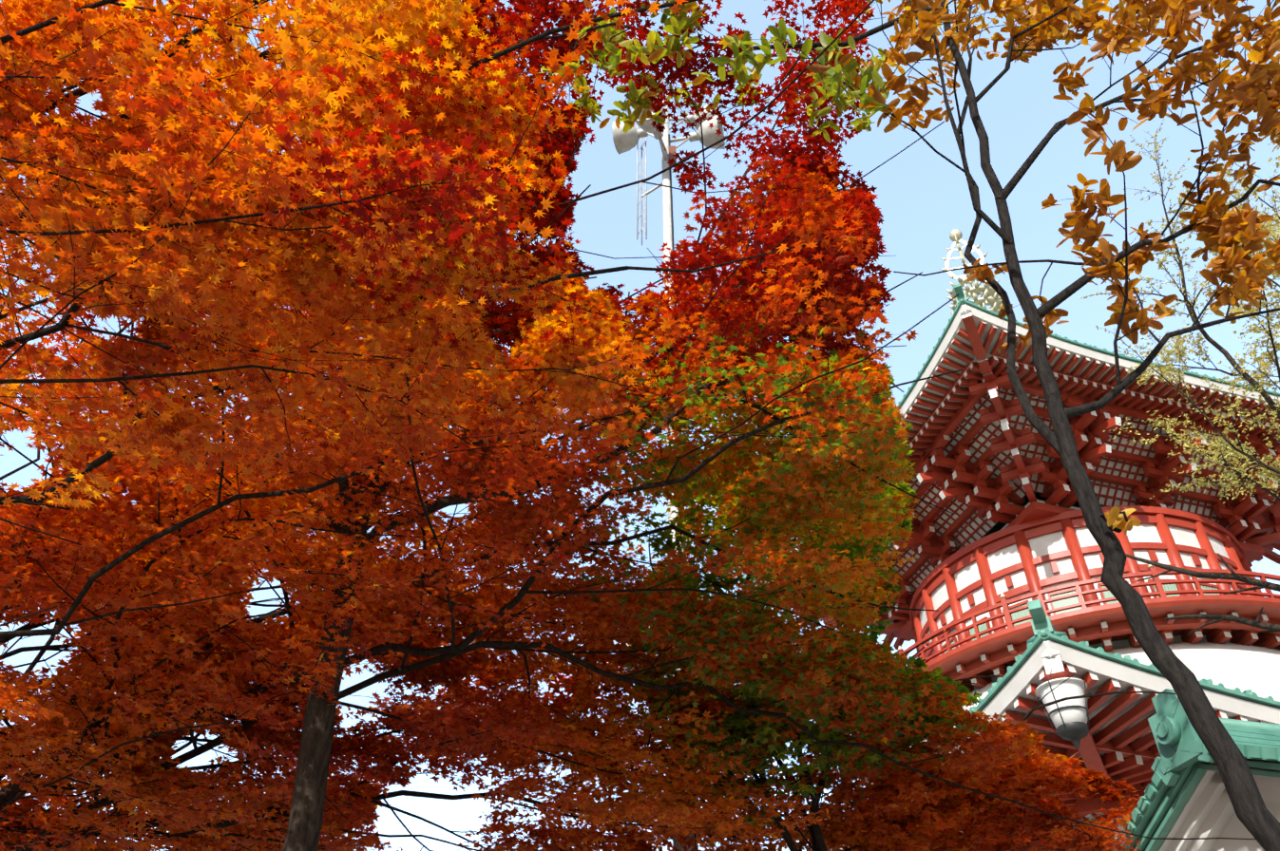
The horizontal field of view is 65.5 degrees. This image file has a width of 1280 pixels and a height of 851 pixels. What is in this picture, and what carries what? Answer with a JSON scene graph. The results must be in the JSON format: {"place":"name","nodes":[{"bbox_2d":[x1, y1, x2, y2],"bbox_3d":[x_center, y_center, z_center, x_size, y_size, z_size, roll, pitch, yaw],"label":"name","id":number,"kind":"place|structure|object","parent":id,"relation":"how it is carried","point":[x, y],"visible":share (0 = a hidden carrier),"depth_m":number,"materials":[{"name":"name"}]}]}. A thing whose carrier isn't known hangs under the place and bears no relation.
{"place":"outdoors","nodes":[
{"label":"outdoors","id":0,"kind":"place"},
{"bbox_2d":[0,467,310,511],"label":"maple leaves","id":1,"kind":"object","parent":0,"point":[4,485],"visible":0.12,"depth_m":7.56,"materials":[{"name":"orange plant"}]},
{"bbox_2d":[0,0,821,638],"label":"maple","id":2,"kind":"object","parent":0,"point":[371,21],"depth_m":3.84,"materials":[{"name":"orange plant"}]},
{"bbox_2d":[0,0,920,850],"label":"maple leaves","id":3,"kind":"object","parent":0,"point":[834,481],"visible":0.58,"depth_m":7.59,"materials":[{"name":"orange plant"}]},
{"bbox_2d":[0,192,1140,850],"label":"maple leaves","id":4,"kind":"object","parent":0,"point":[994,750],"visible":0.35,"depth_m":8.83,"materials":[{"name":"red plant"}]},
{"bbox_2d":[285,0,896,422],"bbox_3d":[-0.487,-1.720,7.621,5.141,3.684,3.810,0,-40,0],"label":"maple leaves","id":5,"kind":"object","parent":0,"point":[863,200],"visible":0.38,"depth_m":6.93,"materials":[{"name":"red plant"}]},
{"bbox_2d":[0,0,1255,850],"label":"maple","id":6,"kind":"object","parent":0,"point":[832,388],"depth_m":6.13,"materials":[{"name":"orange plant"}]},
{"bbox_2d":[0,412,405,850],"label":"maple leaves","id":7,"kind":"object","parent":6,"relation":"attached to","point":[248,597],"visible":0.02,"depth_m":9.69,"materials":[{"name":"orange plant"}]},
{"bbox_2d":[287,582,1140,850],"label":"maple leaves","id":8,"kind":"object","parent":6,"relation":"attached to","point":[1037,780],"visible":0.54,"depth_m":10.31,"materials":[{"name":"orange plant"}]},
{"bbox_2d":[629,382,895,705],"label":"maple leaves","id":9,"kind":"object","parent":6,"relation":"attached to","point":[669,544],"visible":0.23,"depth_m":8.51,"materials":[{"name":"red plant"}]},
{"bbox_2d":[627,345,983,829],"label":"maple leaves","id":10,"kind":"object","parent":6,"relation":"attached to","point":[737,719],"visible":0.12,"depth_m":9.47,"materials":[{"name":"green plant"}]},
{"bbox_2d":[0,0,1279,850],"label":"sky","id":11,"kind":"structure","parent":0,"point":[922,197],"materials":[{"name":"blue"}]},
{"bbox_2d":[508,0,1279,850],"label":"oak tree","id":12,"kind":"object","parent":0,"point":[1227,236],"depth_m":6.16,"materials":[{"name":"brown plant"}]},
{"bbox_2d":[1079,26,1279,635],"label":"tree","id":13,"kind":"object","parent":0,"point":[1179,342],"depth_m":26.89,"materials":[{"name":"plant"}]},
{"label":"terrain","id":14,"kind":"structure","parent":0,"visible":0},
{"bbox_2d":[0,314,391,850],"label":"tree","id":15,"kind":"object","parent":14,"relation":"on","point":[40,655],"depth_m":9.81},
{"bbox_2d":[186,0,922,850],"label":"maple","id":16,"kind":"object","parent":14,"relation":"on","point":[310,792],"depth_m":6.56,"materials":[{"name":"red plant"}]},
{"bbox_2d":[611,58,724,850],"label":"lamp post","id":17,"kind":"object","parent":14,"relation":"on","point":[626,142],"visible":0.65,"depth_m":18.87,"materials":[{"name":"white metal"}]},
{"bbox_2d":[357,589,1175,850],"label":"tree","id":18,"kind":"object","parent":14,"relation":"on","point":[1029,713],"visible":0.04,"depth_m":10.78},
{"bbox_2d":[632,383,999,850],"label":"maple trunk","id":19,"kind":"object","parent":14,"relation":"on","point":[817,837],"visible":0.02,"depth_m":9.70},
{"bbox_2d":[743,229,1279,850],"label":"pagoda","id":20,"kind":"object","parent":14,"relation":"on","point":[1002,573],"visible":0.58,"depth_m":44.97,"materials":[{"name":"paint"}]},
{"bbox_2d":[1034,668,1089,749],"bbox_3d":[10.095,6.651,23.610,1.200,2.125,1.200,0,-40,0],"label":"hanging lantern","id":21,"kind":"object","parent":20,"relation":"attached to","point":[1068,719],"visible":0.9,"depth_m":23.28,"materials":[{"name":"white glass"}]},
{"bbox_2d":[1109,688,1279,850],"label":"roof","id":22,"kind":"structure","parent":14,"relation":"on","point":[1186,796],"depth_m":10.92,"materials":[{"name":"paint"}]}
]}

